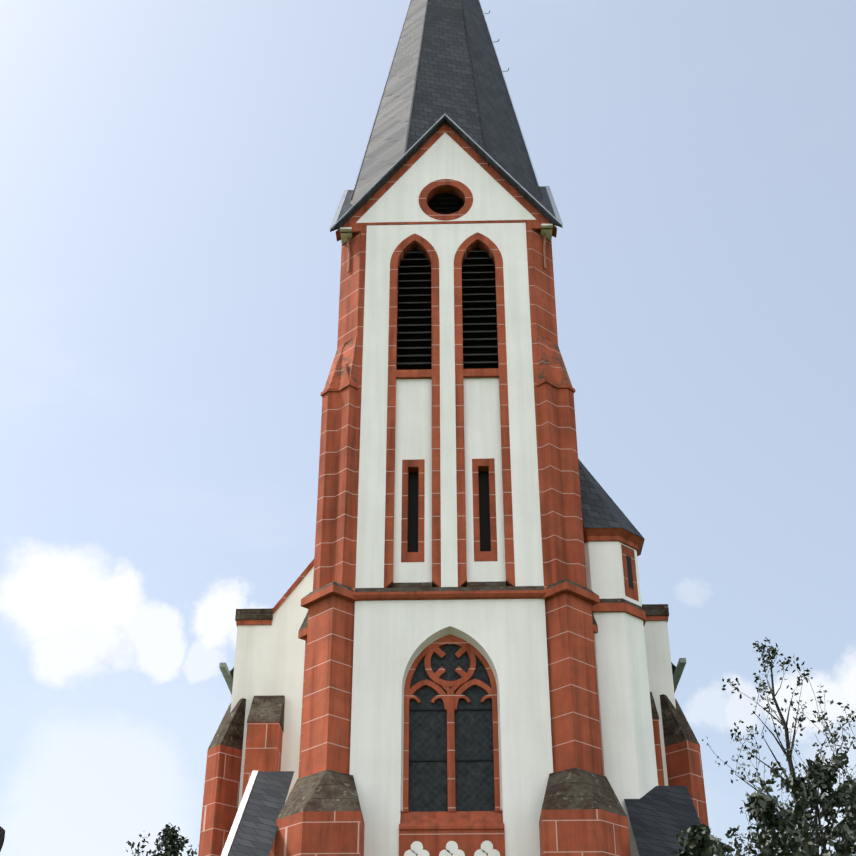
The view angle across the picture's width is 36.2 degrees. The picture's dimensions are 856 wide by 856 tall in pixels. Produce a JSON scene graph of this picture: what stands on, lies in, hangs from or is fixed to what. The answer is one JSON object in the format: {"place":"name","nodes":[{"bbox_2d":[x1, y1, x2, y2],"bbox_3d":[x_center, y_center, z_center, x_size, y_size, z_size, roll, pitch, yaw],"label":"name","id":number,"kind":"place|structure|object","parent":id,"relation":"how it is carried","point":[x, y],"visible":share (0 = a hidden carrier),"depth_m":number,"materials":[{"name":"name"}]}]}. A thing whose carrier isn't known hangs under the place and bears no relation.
{"place":"outdoors","nodes":[
{"label":"outdoors","id":0,"kind":"place"},
{"bbox_2d":[126,822,210,855],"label":"tree","id":1,"kind":"object","parent":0,"point":[174,847],"depth_m":20.56,"materials":[{"name":"green plant"}]},
{"bbox_2d":[340,227,351,244],"bbox_3d":[-2.095,-5.386,37.940,0.300,3.900,5.840,-1,-31,1],"label":"gutter","id":2,"kind":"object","parent":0,"point":[343,234],"depth_m":34.59,"materials":[{"name":"green metal"}]},
{"bbox_2d":[0,0,855,855],"label":"sky","id":3,"kind":"structure","parent":0,"point":[175,175],"materials":[{"name":"blue"}]},
{"bbox_2d":[540,224,552,240],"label":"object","id":4,"kind":"structure","parent":0,"point":[547,230],"depth_m":34.49,"materials":[{"name":"green metal"}]},
{"bbox_2d":[673,823,710,855],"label":"tree foliage","id":5,"kind":"object","parent":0,"point":[694,837],"depth_m":17.28,"materials":[{"name":"green plant"}]},
{"bbox_2d":[704,791,835,855],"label":"tree foliage","id":6,"kind":"object","parent":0,"point":[764,804],"depth_m":15.94,"materials":[{"name":"green plant"}]},
{"bbox_2d":[702,637,855,854],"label":"tree","id":7,"kind":"object","parent":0,"point":[771,648],"depth_m":19.17,"materials":[{"name":"plant"}]},
{"bbox_2d":[707,753,855,855],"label":"tree foliage","id":8,"kind":"object","parent":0,"point":[803,801],"depth_m":17.03,"materials":[{"name":"green plant"}]},
{"bbox_2d":[725,780,855,855],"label":"tree foliage","id":9,"kind":"object","parent":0,"point":[813,838],"depth_m":18.16,"materials":[{"name":"green plant"}]},
{"bbox_3d":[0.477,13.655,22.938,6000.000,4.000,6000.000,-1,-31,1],"label":"ground","id":10,"kind":"structure","parent":0,"visible":0},
{"bbox_2d":[0,826,4,851],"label":"street lamp","id":11,"kind":"object","parent":10,"relation":"on","point":[2,834],"visible":1,"depth_m":9.88,"materials":[{"name":"black metal"}]},
{"bbox_2d":[236,123,667,855],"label":"red stone","id":12,"kind":"object","parent":10,"relation":"on","point":[326,635],"visible":0.85,"depth_m":30.10,"materials":[{"name":"red stone"}]},
{"bbox_2d":[337,190,353,220],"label":"gable roof","id":13,"kind":"structure","parent":12,"relation":"on","point":[346,206],"depth_m":37.08,"materials":[{"name":"grey stone"}]},
{"bbox_2d":[330,190,347,228],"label":"roof edge trim","id":14,"kind":"structure","parent":13,"relation":"attached to","point":[338,210],"depth_m":36.57,"materials":[{"name":"grey metal"}]},
{"bbox_2d":[330,115,562,231],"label":"gable roof","id":15,"kind":"structure","parent":12,"relation":"on","point":[384,179],"depth_m":35.30,"materials":[{"name":"grey metal"}]},
{"bbox_2d":[330,114,562,229],"bbox_3d":[0.472,-6.954,35.308,6.080,4.122,0.120,-1,-31,1],"label":"gable roof edge","id":16,"kind":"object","parent":15,"relation":"attached to","point":[479,147],"visible":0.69,"depth_m":35.13,"materials":[{"name":"grey metal"}]},
{"bbox_2d":[347,233,545,272],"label":"downpipes","id":17,"kind":"object","parent":12,"relation":"attached to","point":[544,256],"visible":0.92,"depth_m":34.34,"materials":[{"name":"metal"}]},
{"bbox_2d":[323,334,571,390],"bbox_3d":[0.489,-1.465,32.658,6.160,1.500,1.180,-1,-31,1],"label":"buttress weathering","id":18,"kind":"object","parent":12,"relation":"on","point":[548,351],"visible":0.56,"depth_m":32.39,"materials":[{"name":"red stone"}]},
{"bbox_2d":[397,193,497,363],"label":"louvres","id":19,"kind":"object","parent":12,"relation":"on","point":[462,316],"visible":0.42,"depth_m":33.19,"materials":[{"name":"black wood"}]},
{"bbox_2d":[208,579,699,819],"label":"weathered caps","id":20,"kind":"object","parent":12,"relation":"on","point":[571,788],"visible":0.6,"depth_m":28.92,"materials":[{"name":"brown stone"}]},
{"bbox_2d":[397,193,633,760],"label":"window frames","id":21,"kind":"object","parent":12,"relation":"on","point":[450,203],"visible":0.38,"depth_m":33.30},
{"bbox_2d":[408,645,494,811],"bbox_3d":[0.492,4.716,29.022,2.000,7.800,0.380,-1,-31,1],"label":"window glass","id":22,"kind":"object","parent":21,"relation":"attached to","point":[474,786],"visible":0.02,"depth_m":27.59,"materials":[{"name":"black glass"}]},
{"bbox_2d":[539,186,555,217],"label":"gable roof","id":23,"kind":"structure","parent":12,"relation":"on","point":[545,202],"depth_m":36.88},
{"bbox_2d":[545,186,562,224],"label":"roof edge trim","id":24,"kind":"structure","parent":23,"relation":"attached to","point":[554,206],"depth_m":36.50,"materials":[{"name":"grey metal"}]},
{"bbox_2d":[230,133,675,855],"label":"plaster","id":25,"kind":"object","parent":10,"relation":"on","point":[504,637],"visible":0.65,"depth_m":29.97,"materials":[{"name":"white paint"}]},
{"bbox_2d":[350,0,542,204],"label":"spire","id":26,"kind":"structure","parent":25,"relation":"on","point":[430,82],"depth_m":38.49,"materials":[{"name":"stone"}]},
{"bbox_2d":[461,0,508,166],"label":"ironwork","id":27,"kind":"object","parent":26,"relation":"attached to","point":[474,76],"visible":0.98,"depth_m":38.63,"materials":[{"name":"grey metal"}]},
{"bbox_2d":[401,634,501,811],"bbox_3d":[0.485,6.206,27.835,2.100,3.920,0.092,-1,-31,1],"label":"window frame","id":28,"kind":"object","parent":25,"relation":"attached to","point":[450,699],"visible":0.9,"depth_m":28.08,"materials":[{"name":"red stone"}]},
{"bbox_2d":[219,658,685,694],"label":"gutters","id":29,"kind":"object","parent":25,"relation":"on","point":[228,678],"visible":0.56,"depth_m":33.38,"materials":[{"name":"metal"}]},
{"bbox_2d":[230,459,675,677],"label":"slate roofs","id":30,"kind":"structure","parent":25,"relation":"on","point":[600,508],"depth_m":31.04,"materials":[{"name":"grey stone"}]},
{"bbox_2d":[198,719,708,855],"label":"red stone blocks","id":31,"kind":"structure","parent":10,"relation":"on","point":[581,832],"depth_m":29.97,"materials":[{"name":"red stone"}]},
{"bbox_2d":[228,771,708,855],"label":"low slate roofs","id":32,"kind":"structure","parent":31,"relation":"on","point":[660,817],"depth_m":26.50,"materials":[{"name":"grey stone"}]},
{"bbox_2d":[221,771,257,855],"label":"verge board","id":33,"kind":"object","parent":32,"relation":"attached to","point":[231,835],"visible":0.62,"depth_m":26.51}
]}

